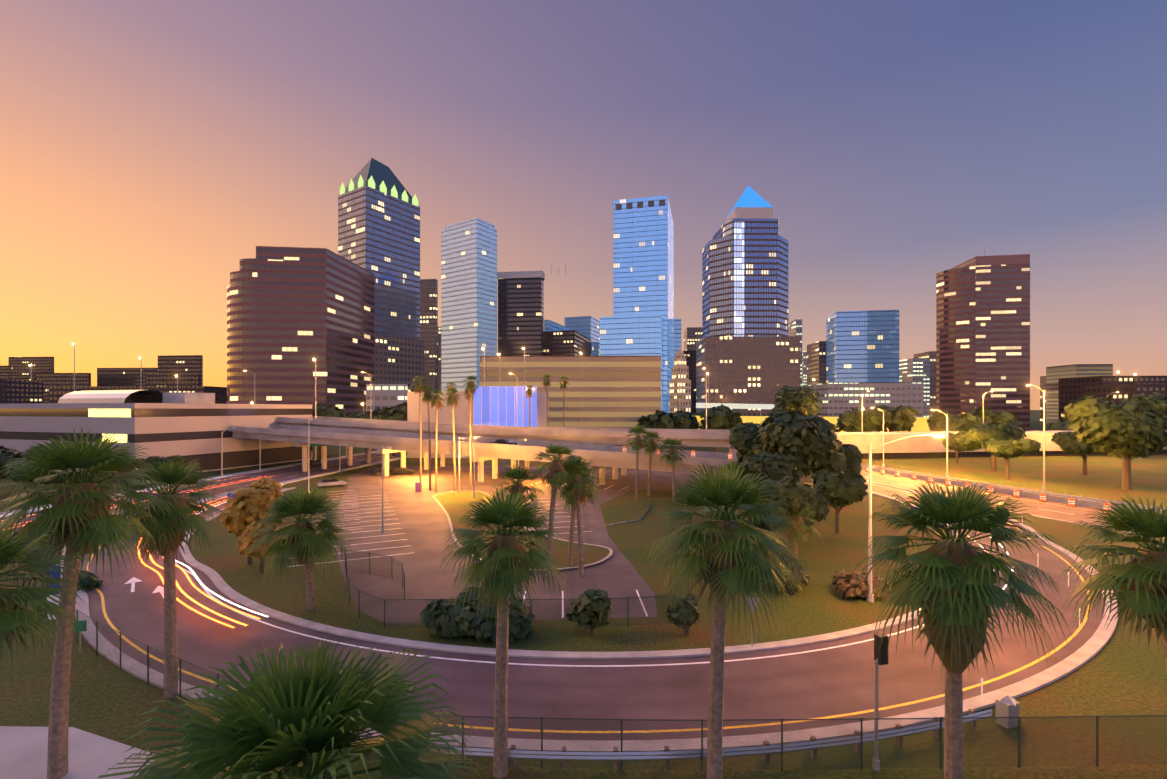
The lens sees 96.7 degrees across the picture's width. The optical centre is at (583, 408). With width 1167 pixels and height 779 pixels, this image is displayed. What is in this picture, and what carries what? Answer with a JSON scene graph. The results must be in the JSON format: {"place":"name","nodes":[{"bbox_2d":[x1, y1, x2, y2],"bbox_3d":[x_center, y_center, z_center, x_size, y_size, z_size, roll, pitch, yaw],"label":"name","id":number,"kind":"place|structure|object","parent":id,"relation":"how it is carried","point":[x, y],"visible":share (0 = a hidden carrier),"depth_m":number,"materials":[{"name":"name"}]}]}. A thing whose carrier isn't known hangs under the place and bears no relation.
{"place":"outdoors","nodes":[
{"label":"outdoors","id":0,"kind":"place"},
{"bbox_2d":[0,726,155,778],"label":"sidewalk","id":1,"kind":"structure","parent":0,"point":[23,752],"depth_m":20.23,"materials":[{"name":"concrete"}]},
{"bbox_2d":[0,451,406,541],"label":"street","id":2,"kind":"structure","parent":0,"point":[286,474],"depth_m":104.77,"materials":[{"name":"asphalt"}]},
{"bbox_2d":[441,218,496,391],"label":"pale tower","id":3,"kind":"structure","parent":0,"point":[468,292],"depth_m":408.23,"materials":[{"name":"glass"}]},
{"bbox_2d":[407,386,546,457],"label":"illuminated building facade","id":4,"kind":"structure","parent":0,"point":[494,405],"depth_m":141.23,"materials":[{"name":"glass"}]},
{"bbox_2d":[497,271,544,355],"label":"tower","id":5,"kind":"structure","parent":0,"point":[520,313],"depth_m":431.45,"materials":[{"name":"concrete"}]},
{"bbox_2d":[0,410,1166,778],"bbox_3d":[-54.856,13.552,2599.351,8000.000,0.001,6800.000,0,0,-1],"label":"ground","id":6,"kind":"structure","parent":0,"point":[1118,674],"depth_m":30.83,"materials":[{"name":"green plant"}]},
{"bbox_2d":[0,379,43,403],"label":"block","id":7,"kind":"structure","parent":6,"relation":"on","point":[20,391],"depth_m":386.08,"materials":[{"name":"brown"}]},
{"bbox_2d":[8,357,53,379],"bbox_3d":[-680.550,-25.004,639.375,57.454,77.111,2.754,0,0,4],"label":"block","id":8,"kind":"structure","parent":6,"relation":"on","point":[21,368],"depth_m":638.05,"materials":[{"name":"brown"}]},
{"bbox_2d":[0,518,91,661],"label":"palm","id":9,"kind":"object","parent":6,"relation":"on","point":[15,618],"visible":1,"depth_m":15.36,"materials":[{"name":"green plant"}]},
{"bbox_2d":[5,439,117,492],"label":"tree","id":10,"kind":"object","parent":6,"relation":"on","point":[103,474],"visible":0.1,"depth_m":75.28,"materials":[{"name":"green plant"}]},
{"bbox_2d":[36,373,90,402],"bbox_3d":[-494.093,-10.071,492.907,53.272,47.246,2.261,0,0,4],"label":"block","id":11,"kind":"structure","parent":6,"relation":"on","point":[62,379],"depth_m":491.87,"materials":[{"name":"brown"}]},
{"bbox_2d":[0,428,177,778],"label":"palm","id":12,"kind":"object","parent":6,"relation":"on","point":[82,517],"visible":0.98,"depth_m":18.82,"materials":[{"name":"green plant"}]},
{"bbox_2d":[97,368,157,385],"bbox_3d":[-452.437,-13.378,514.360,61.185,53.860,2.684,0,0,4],"label":"block","id":13,"kind":"structure","parent":6,"relation":"on","point":[120,376],"depth_m":513.26,"materials":[{"name":"brown"}]},
{"bbox_2d":[49,386,226,403],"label":"block","id":14,"kind":"structure","parent":6,"relation":"on","point":[56,393],"depth_m":329.95,"materials":[{"name":"brown"}]},
{"bbox_2d":[0,403,311,479],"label":"building","id":15,"kind":"structure","parent":6,"relation":"on","point":[160,430],"depth_m":107.21,"materials":[{"name":"concrete"}]},
{"bbox_2d":[88,409,130,442],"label":"lit windows","id":16,"kind":"structure","parent":15,"relation":"attached to","point":[122,438],"depth_m":99.89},
{"bbox_2d":[58,390,214,403],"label":"roof","id":17,"kind":"structure","parent":15,"relation":"on","point":[123,396],"depth_m":118.50,"materials":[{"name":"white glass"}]},
{"bbox_2d":[106,459,226,697],"bbox_3d":[-19.895,7.934,24.746,4.784,11.238,5.296,0,0,-1],"label":"palm","id":18,"kind":"object","parent":6,"relation":"on","point":[168,533],"visible":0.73,"depth_m":24.32,"materials":[{"name":"green plant"}]},
{"bbox_2d":[146,373,200,385],"bbox_3d":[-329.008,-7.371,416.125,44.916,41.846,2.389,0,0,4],"label":"block","id":19,"kind":"structure","parent":6,"relation":"on","point":[170,379],"depth_m":414.96,"materials":[{"name":"brown"}]},
{"bbox_2d":[158,355,202,385],"bbox_3d":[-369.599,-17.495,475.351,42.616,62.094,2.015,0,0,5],"label":"office building","id":20,"kind":"structure","parent":6,"relation":"on","point":[180,363],"depth_m":474.23,"materials":[{"name":"brown"}]},
{"bbox_2d":[117,446,310,473],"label":"retaining wall","id":21,"kind":"structure","parent":6,"relation":"on","point":[230,460],"depth_m":119.30,"materials":[{"name":"concrete"}]},
{"bbox_2d":[220,477,283,563],"bbox_3d":[-29.001,9.895,45.678,4.630,7.313,5.208,0,0,40],"label":"yellow tree","id":22,"kind":"object","parent":6,"relation":"on","point":[245,508],"visible":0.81,"depth_m":44.24,"materials":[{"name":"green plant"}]},
{"bbox_2d":[236,521,285,572],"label":"yellow tree","id":23,"kind":"object","parent":6,"relation":"on","point":[245,542],"visible":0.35,"depth_m":42.17,"materials":[{"name":"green plant"}]},
{"bbox_2d":[98,637,484,778],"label":"palm","id":24,"kind":"object","parent":6,"relation":"on","point":[280,715],"visible":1,"depth_m":7.72,"materials":[{"name":"green plant"}]},
{"bbox_2d":[239,488,356,610],"bbox_3d":[-18.726,9.338,34.452,6.641,8.436,6.453,0,0,-1],"label":"palm","id":25,"kind":"object","parent":6,"relation":"on","point":[304,542],"visible":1,"depth_m":33.73,"materials":[{"name":"green plant"}]},
{"bbox_2d":[227,283,374,417],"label":"office building","id":26,"kind":"structure","parent":6,"relation":"on","point":[281,337],"depth_m":254.20,"materials":[{"name":"brown"}]},
{"bbox_2d":[230,270,374,304],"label":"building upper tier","id":27,"kind":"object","parent":26,"relation":"on","point":[287,277],"visible":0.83,"depth_m":254.15,"materials":[{"name":"brown"}]},
{"bbox_2d":[240,258,374,294],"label":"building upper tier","id":28,"kind":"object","parent":27,"relation":"on","point":[250,264],"visible":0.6,"depth_m":254.15,"materials":[{"name":"brown"}]},
{"bbox_2d":[256,246,374,284],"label":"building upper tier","id":29,"kind":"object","parent":28,"relation":"on","point":[297,253],"visible":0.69,"depth_m":254.60,"materials":[{"name":"brown"}]},
{"bbox_2d":[338,185,419,339],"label":"skyscraper","id":30,"kind":"structure","parent":6,"relation":"on","point":[379,234],"depth_m":341.26,"materials":[{"name":"grey"}]},
{"bbox_2d":[338,158,418,206],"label":"tower roof","id":31,"kind":"structure","parent":30,"relation":"on","point":[377,175],"depth_m":344.34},
{"bbox_2d":[366,384,407,411],"bbox_3d":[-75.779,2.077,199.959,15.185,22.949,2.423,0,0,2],"label":"building","id":32,"kind":"structure","parent":6,"relation":"on","point":[384,396],"depth_m":198.77,"materials":[{"name":"concrete"}]},
{"bbox_2d":[375,334,423,391],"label":"office building","id":33,"kind":"structure","parent":6,"relation":"on","point":[399,360],"depth_m":332.16,"materials":[{"name":"grey"}]},
{"bbox_2d":[420,279,437,391],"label":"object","id":34,"kind":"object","parent":6,"relation":"on","point":[429,312],"visible":0.52,"depth_m":453.38,"materials":[{"name":"brown"}]},
{"bbox_2d":[419,586,482,637],"bbox_3d":[-7.334,12.516,31.436,4.474,2.388,4.491,0,0,-34],"label":"shrub","id":35,"kind":"object","parent":6,"relation":"on","point":[437,619],"visible":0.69,"depth_m":30.65,"materials":[{"name":"green plant"}]},
{"bbox_2d":[470,594,534,642],"bbox_3d":[-4.890,12.478,31.340,4.033,2.422,3.729,0,0,-1],"label":"shrub","id":36,"kind":"object","parent":6,"relation":"on","point":[522,627],"visible":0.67,"depth_m":29.98,"materials":[{"name":"green plant"}]},
{"bbox_2d":[439,486,570,778],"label":"palm","id":37,"kind":"object","parent":6,"relation":"on","point":[504,567],"visible":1,"depth_m":18.78,"materials":[{"name":"green plant"}]},
{"bbox_2d":[277,416,736,478],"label":"viaduct deck","id":38,"kind":"structure","parent":6,"relation":"on","point":[689,437],"depth_m":105.91,"materials":[{"name":"concrete"}]},
{"bbox_2d":[229,424,812,488],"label":"elevated highway","id":39,"kind":"structure","parent":6,"relation":"on","point":[601,457],"depth_m":96.72,"materials":[{"name":"concrete"}]},
{"bbox_2d":[333,465,719,622],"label":"parking lot","id":40,"kind":"structure","parent":6,"relation":"on","point":[421,520],"depth_m":53.61,"materials":[{"name":"asphalt"}]},
{"bbox_2d":[341,543,688,628],"bbox_3d":[-8.554,12.627,36.602,30.928,1.850,11.278,0,0,17],"label":"fence","id":41,"kind":"object","parent":40,"relation":"on","point":[531,600],"visible":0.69,"depth_m":32.14,"materials":[{"name":"black"}]},
{"bbox_2d":[493,465,544,529],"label":"sabal palm","id":42,"kind":"object","parent":40,"relation":"on","point":[518,475],"visible":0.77,"depth_m":41.12,"materials":[{"name":"green plant"}]},
{"bbox_2d":[435,491,609,570],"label":"grass island","id":43,"kind":"structure","parent":40,"relation":"on","point":[452,503],"depth_m":54.72,"materials":[{"name":"plant"}]},
{"bbox_2d":[528,443,583,579],"bbox_3d":[-2.187,8.129,41.583,4.510,10.850,4.671,0,0,-1],"label":"sabal palm","id":44,"kind":"object","parent":40,"relation":"on","point":[555,475],"visible":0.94,"depth_m":41.09,"materials":[{"name":"green plant"}]},
{"bbox_2d":[548,456,601,576],"bbox_3d":[-0.669,8.679,42.109,4.683,9.750,4.604,0,0,-1],"label":"sabal palm","id":45,"kind":"object","parent":40,"relation":"on","point":[572,490],"visible":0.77,"depth_m":41.83,"materials":[{"name":"green plant"}]},
{"bbox_2d":[556,469,600,565],"bbox_3d":[-0.503,9.241,44.877,4.402,8.629,4.322,0,0,-1],"label":"sabal palm","id":46,"kind":"object","parent":40,"relation":"on","point":[571,534],"visible":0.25,"depth_m":44.31,"materials":[{"name":"green plant"}]},
{"bbox_2d":[544,330,590,355],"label":"dark block","id":47,"kind":"structure","parent":6,"relation":"on","point":[567,343],"depth_m":444.09,"materials":[{"name":"grey"}]},
{"bbox_2d":[480,356,660,447],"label":"parking garage","id":48,"kind":"structure","parent":6,"relation":"on","point":[612,391],"depth_m":165.80,"materials":[{"name":"concrete"}]},
{"bbox_2d":[564,316,599,355],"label":"blue block","id":49,"kind":"structure","parent":6,"relation":"on","point":[588,327],"depth_m":505.55,"materials":[{"name":"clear glass"}]},
{"bbox_2d":[566,589,611,634],"bbox_3d":[0.435,12.102,31.276,2.245,2.900,3.146,0,0,-39],"label":"bush","id":50,"kind":"object","parent":6,"relation":"on","point":[588,608],"visible":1,"depth_m":30.57,"materials":[{"name":"green plant"}]},
{"bbox_2d":[12,541,1166,771],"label":"fence","id":51,"kind":"object","parent":6,"relation":"on","point":[218,675],"visible":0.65,"depth_m":19.51,"materials":[{"name":"black"}]},
{"bbox_2d":[607,495,649,525],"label":"grass patch","id":52,"kind":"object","parent":6,"relation":"on","point":[629,508],"depth_m":68.13,"materials":[{"name":"green plant"}]},
{"bbox_2d":[600,314,662,410],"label":"office building","id":53,"kind":"structure","parent":6,"relation":"on","point":[637,335],"depth_m":392.02,"materials":[{"name":"glass"}]},
{"bbox_2d":[623,425,654,498],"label":"sabal palm","id":54,"kind":"object","parent":6,"relation":"on","point":[637,443],"visible":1,"depth_m":76.98,"materials":[{"name":"green plant"}]},
{"bbox_2d":[613,195,673,414],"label":"skyscraper","id":55,"kind":"structure","parent":6,"relation":"on","point":[643,260],"depth_m":406.81,"materials":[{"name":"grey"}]},
{"bbox_2d":[636,410,676,428],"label":"tree","id":56,"kind":"object","parent":6,"relation":"on","point":[657,419],"visible":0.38,"depth_m":156.01,"materials":[{"name":"green plant"}]},
{"bbox_2d":[352,709,991,770],"bbox_3d":[3.545,13.162,20.444,27.894,0.780,2.116,0,0,-3],"label":"guardrail","id":57,"kind":"object","parent":6,"relation":"on","point":[615,755],"visible":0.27,"depth_m":19.57,"materials":[{"name":"silver metal"}]},
{"bbox_2d":[655,437,689,501],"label":"sabal palm","id":58,"kind":"object","parent":6,"relation":"on","point":[672,457],"visible":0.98,"depth_m":75.15,"materials":[{"name":"green plant"}]},
{"bbox_2d":[670,347,690,412],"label":"building","id":59,"kind":"structure","parent":6,"relation":"on","point":[680,390],"depth_m":297.94,"materials":[{"name":"concrete"}]},
{"bbox_2d":[666,594,698,635],"bbox_3d":[6.097,12.362,31.101,2.476,2.379,1.725,0,0,-32],"label":"bush","id":60,"kind":"object","parent":6,"relation":"on","point":[684,616],"visible":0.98,"depth_m":30.59,"materials":[{"name":"green plant"}]},
{"bbox_2d":[700,404,742,451],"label":"tree","id":61,"kind":"object","parent":6,"relation":"on","point":[722,417],"visible":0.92,"depth_m":157.49,"materials":[{"name":"green plant"}]},
{"bbox_2d":[642,460,812,778],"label":"palm","id":62,"kind":"object","parent":6,"relation":"on","point":[727,560],"visible":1,"depth_m":16.79,"materials":[{"name":"green plant"}]},
{"bbox_2d":[702,235,787,337],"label":"tower shaft","id":63,"kind":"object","parent":6,"relation":"on","point":[765,285],"visible":0.58,"depth_m":342.99,"materials":[{"name":"glass"}]},
{"bbox_2d":[734,221,743,336],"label":"strip","id":64,"kind":"object","parent":63,"relation":"attached to","point":[738,278],"visible":0.6,"depth_m":342.05,"materials":[{"name":"glass"}]},
{"bbox_2d":[713,218,778,238],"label":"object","id":65,"kind":"object","parent":63,"relation":"on","point":[752,226],"visible":0.48,"depth_m":342.58,"materials":[{"name":"glass"}]},
{"bbox_2d":[725,207,772,221],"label":"building upper tier","id":66,"kind":"object","parent":65,"relation":"on","point":[754,212],"visible":0.44,"depth_m":343.98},
{"bbox_2d":[696,336,799,415],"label":"office building","id":67,"kind":"structure","parent":6,"relation":"on","point":[753,370],"depth_m":334.05,"materials":[{"name":"concrete"}]},
{"bbox_2d":[738,450,797,488],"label":"oak","id":68,"kind":"object","parent":6,"relation":"on","point":[773,465],"visible":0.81,"depth_m":61.53,"materials":[{"name":"green plant"}]},
{"bbox_2d":[735,475,808,550],"bbox_3d":[16.317,9.738,46.280,4.702,7.627,6.936,0,0,-45],"label":"tree","id":69,"kind":"object","parent":6,"relation":"on","point":[794,492],"visible":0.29,"depth_m":44.93,"materials":[{"name":"green plant"}]},
{"bbox_2d":[752,553,808,595],"bbox_3d":[14.822,12.334,39.574,4.058,2.580,4.817,0,0,33],"label":"shrub","id":70,"kind":"object","parent":6,"relation":"on","point":[801,578],"visible":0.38,"depth_m":38.01,"materials":[{"name":"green plant"}]},
{"bbox_2d":[728,410,842,480],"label":"oak","id":71,"kind":"object","parent":6,"relation":"on","point":[808,442],"visible":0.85,"depth_m":66.58,"materials":[{"name":"green plant"}]},
{"bbox_2d":[769,385,820,415],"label":"tall tree","id":72,"kind":"object","parent":6,"relation":"on","point":[792,399],"visible":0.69,"depth_m":150.52,"materials":[{"name":"green plant"}]},
{"bbox_2d":[776,504,822,556],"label":"tree","id":73,"kind":"object","parent":6,"relation":"on","point":[798,523],"visible":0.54,"depth_m":46.64,"materials":[{"name":"green plant"}]},
{"bbox_2d":[784,481,830,542],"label":"tree","id":74,"kind":"object","parent":6,"relation":"on","point":[816,500],"visible":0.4,"depth_m":50.64,"materials":[{"name":"green plant"}]},
{"bbox_2d":[807,341,825,395],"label":"tan block","id":75,"kind":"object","parent":6,"relation":"on","point":[816,361],"visible":0.44,"depth_m":471.51,"materials":[{"name":"brown"}]},
{"bbox_2d":[810,443,863,474],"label":"oak","id":76,"kind":"object","parent":6,"relation":"on","point":[849,459],"visible":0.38,"depth_m":72.18,"materials":[{"name":"green plant"}]},
{"bbox_2d":[810,470,867,532],"bbox_3d":[27.580,10.143,56.619,4.947,6.817,7.197,0,0,-1],"label":"tree","id":77,"kind":"object","parent":6,"relation":"on","point":[842,490],"visible":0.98,"depth_m":54.27,"materials":[{"name":"green plant"}]},
{"bbox_2d":[830,570,890,600],"bbox_3d":[20.186,12.706,37.924,4.004,1.877,4.089,0,0,-1],"label":"brown shrub","id":78,"kind":"object","parent":6,"relation":"on","point":[844,582],"visible":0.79,"depth_m":36.92,"materials":[{"name":"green plant"}]},
{"bbox_2d":[826,310,898,382],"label":"office building","id":79,"kind":"structure","parent":6,"relation":"on","point":[862,346],"depth_m":430.80,"materials":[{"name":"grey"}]},
{"bbox_2d":[836,408,891,431],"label":"tree","id":80,"kind":"object","parent":6,"relation":"on","point":[849,421],"visible":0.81,"depth_m":158.00,"materials":[{"name":"green plant"}]},
{"bbox_2d":[808,383,923,416],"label":"white block","id":81,"kind":"structure","parent":6,"relation":"on","point":[836,398],"depth_m":305.88,"materials":[{"name":"grey"}]},
{"bbox_2d":[872,633,887,770],"bbox_3d":[11.201,11.052,19.692,0.658,5.000,0.618,0,0,-1],"label":"traffic signal","id":82,"kind":"object","parent":6,"relation":"on","point":[881,656],"visible":0.92,"depth_m":19.46,"materials":[{"name":"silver metal"}]},
{"bbox_2d":[873,405,919,431],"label":"tree","id":83,"kind":"object","parent":6,"relation":"on","point":[903,418],"visible":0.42,"depth_m":167.36,"materials":[{"name":"green plant"}]},
{"bbox_2d":[866,433,945,602],"bbox_3d":[21.253,7.552,34.484,0.481,12.000,5.018,0,0,-29],"label":"street light","id":84,"kind":"object","parent":6,"relation":"on","point":[942,435],"visible":0.94,"depth_m":36.38,"materials":[{"name":"grey metal"}]},
{"bbox_2d":[899,358,929,416],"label":"white block","id":85,"kind":"structure","parent":6,"relation":"on","point":[914,370],"depth_m":477.52,"materials":[{"name":"grey"}]},
{"bbox_2d":[936,266,974,415],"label":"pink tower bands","id":86,"kind":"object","parent":6,"relation":"on","point":[955,341],"visible":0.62,"depth_m":346.25,"materials":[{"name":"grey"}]},
{"bbox_2d":[927,411,986,430],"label":"tree","id":87,"kind":"object","parent":6,"relation":"on","point":[936,420],"visible":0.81,"depth_m":161.78,"materials":[{"name":"green plant"}]},
{"bbox_2d":[850,480,1072,778],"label":"palm","id":88,"kind":"object","parent":6,"relation":"on","point":[949,587],"visible":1,"depth_m":16.09,"materials":[{"name":"green plant"}]},
{"bbox_2d":[951,422,1026,471],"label":"oak","id":89,"kind":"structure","parent":6,"relation":"on","point":[971,438],"depth_m":109.23,"materials":[{"name":"green plant"}]},
{"bbox_2d":[951,257,1029,428],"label":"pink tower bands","id":90,"kind":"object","parent":6,"relation":"on","point":[1002,332],"visible":0.52,"depth_m":338.53,"materials":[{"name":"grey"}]},
{"bbox_2d":[976,254,1029,265],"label":"parapet","id":91,"kind":"structure","parent":90,"relation":"attached to","point":[1004,259],"depth_m":338.35,"materials":[{"name":"concrete"}]},
{"bbox_2d":[968,406,1022,425],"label":"tree","id":92,"kind":"object","parent":6,"relation":"on","point":[1003,416],"visible":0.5,"depth_m":168.35,"materials":[{"name":"green plant"}]},
{"bbox_2d":[835,430,1166,458],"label":"overpass","id":93,"kind":"object","parent":6,"relation":"on","point":[926,446],"visible":0.38,"depth_m":141.07,"materials":[{"name":"concrete"}]},
{"bbox_2d":[996,695,1019,728],"bbox_3d":[18.211,12.927,22.273,0.810,1.250,0.671,0,0,-34],"label":"guardrail end box","id":94,"kind":"object","parent":6,"relation":"on","point":[1007,706],"visible":0.75,"depth_m":22.10,"materials":[{"name":"white concrete"}]},
{"bbox_2d":[981,438,1040,479],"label":"oak","id":95,"kind":"object","parent":6,"relation":"on","point":[1006,450],"visible":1,"depth_m":96.90,"materials":[{"name":"green plant"}]},
{"bbox_2d":[1051,431,1099,474],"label":"oak","id":96,"kind":"object","parent":6,"relation":"on","point":[1067,442],"visible":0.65,"depth_m":105.28,"materials":[{"name":"green plant"}]},
{"bbox_2d":[1058,492,1166,666],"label":"palm","id":97,"kind":"object","parent":6,"relation":"on","point":[1141,577],"visible":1,"depth_m":17.62,"materials":[{"name":"green plant"}]},
{"bbox_2d":[1059,376,1166,420],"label":"building","id":98,"kind":"structure","parent":6,"relation":"on","point":[1070,389],"depth_m":322.30,"materials":[{"name":"brown"}]},
{"bbox_2d":[1063,392,1166,489],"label":"oak","id":99,"kind":"object","parent":6,"relation":"on","point":[1133,428],"visible":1,"depth_m":84.91,"materials":[{"name":"green plant"}]},
{"bbox_2d":[1083,383,1166,405],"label":"building","id":100,"kind":"structure","parent":6,"relation":"on","point":[1125,391],"depth_m":276.14,"materials":[{"name":"brown"}]},
{"bbox_2d":[0,0,1166,409],"label":"sky","id":101,"kind":"structure","parent":0,"point":[149,149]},
{"bbox_2d":[75,481,1117,751],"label":"loop ramp road","id":102,"kind":"structure","parent":0,"point":[829,675],"depth_m":27.42,"materials":[{"name":"asphalt"}]},
{"bbox_2d":[2,475,1012,627],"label":"light trails","id":103,"kind":"object","parent":102,"relation":"on","point":[182,591],"visible":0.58,"depth_m":35.67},
{"bbox_2d":[860,466,1165,538],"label":"ramp road","id":104,"kind":"structure","parent":0,"point":[1051,508],"depth_m":75.47,"materials":[{"name":"concrete"}]},
{"bbox_2d":[623,446,1110,511],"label":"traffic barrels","id":105,"kind":"object","parent":104,"relation":"on","point":[1071,502],"visible":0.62,"depth_m":84.87,"materials":[{"name":"orange"}]},
{"bbox_2d":[861,464,1164,509],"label":"ramp guardrail","id":106,"kind":"structure","parent":104,"relation":"on","point":[1080,498],"depth_m":80.31,"materials":[{"name":"beige metal"}]},
{"bbox_2d":[1046,364,1112,423],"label":"building","id":107,"kind":"structure","parent":0,"point":[1054,374],"depth_m":448.04,"materials":[{"name":"grey"}]},
{"label":"cross street","id":108,"kind":"structure","parent":0,"visible":0},
{"bbox_2d":[695,403,929,431],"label":"building","id":109,"kind":"structure","parent":108,"relation":"on","point":[920,424],"depth_m":238.33,"materials":[{"name":"concrete"}]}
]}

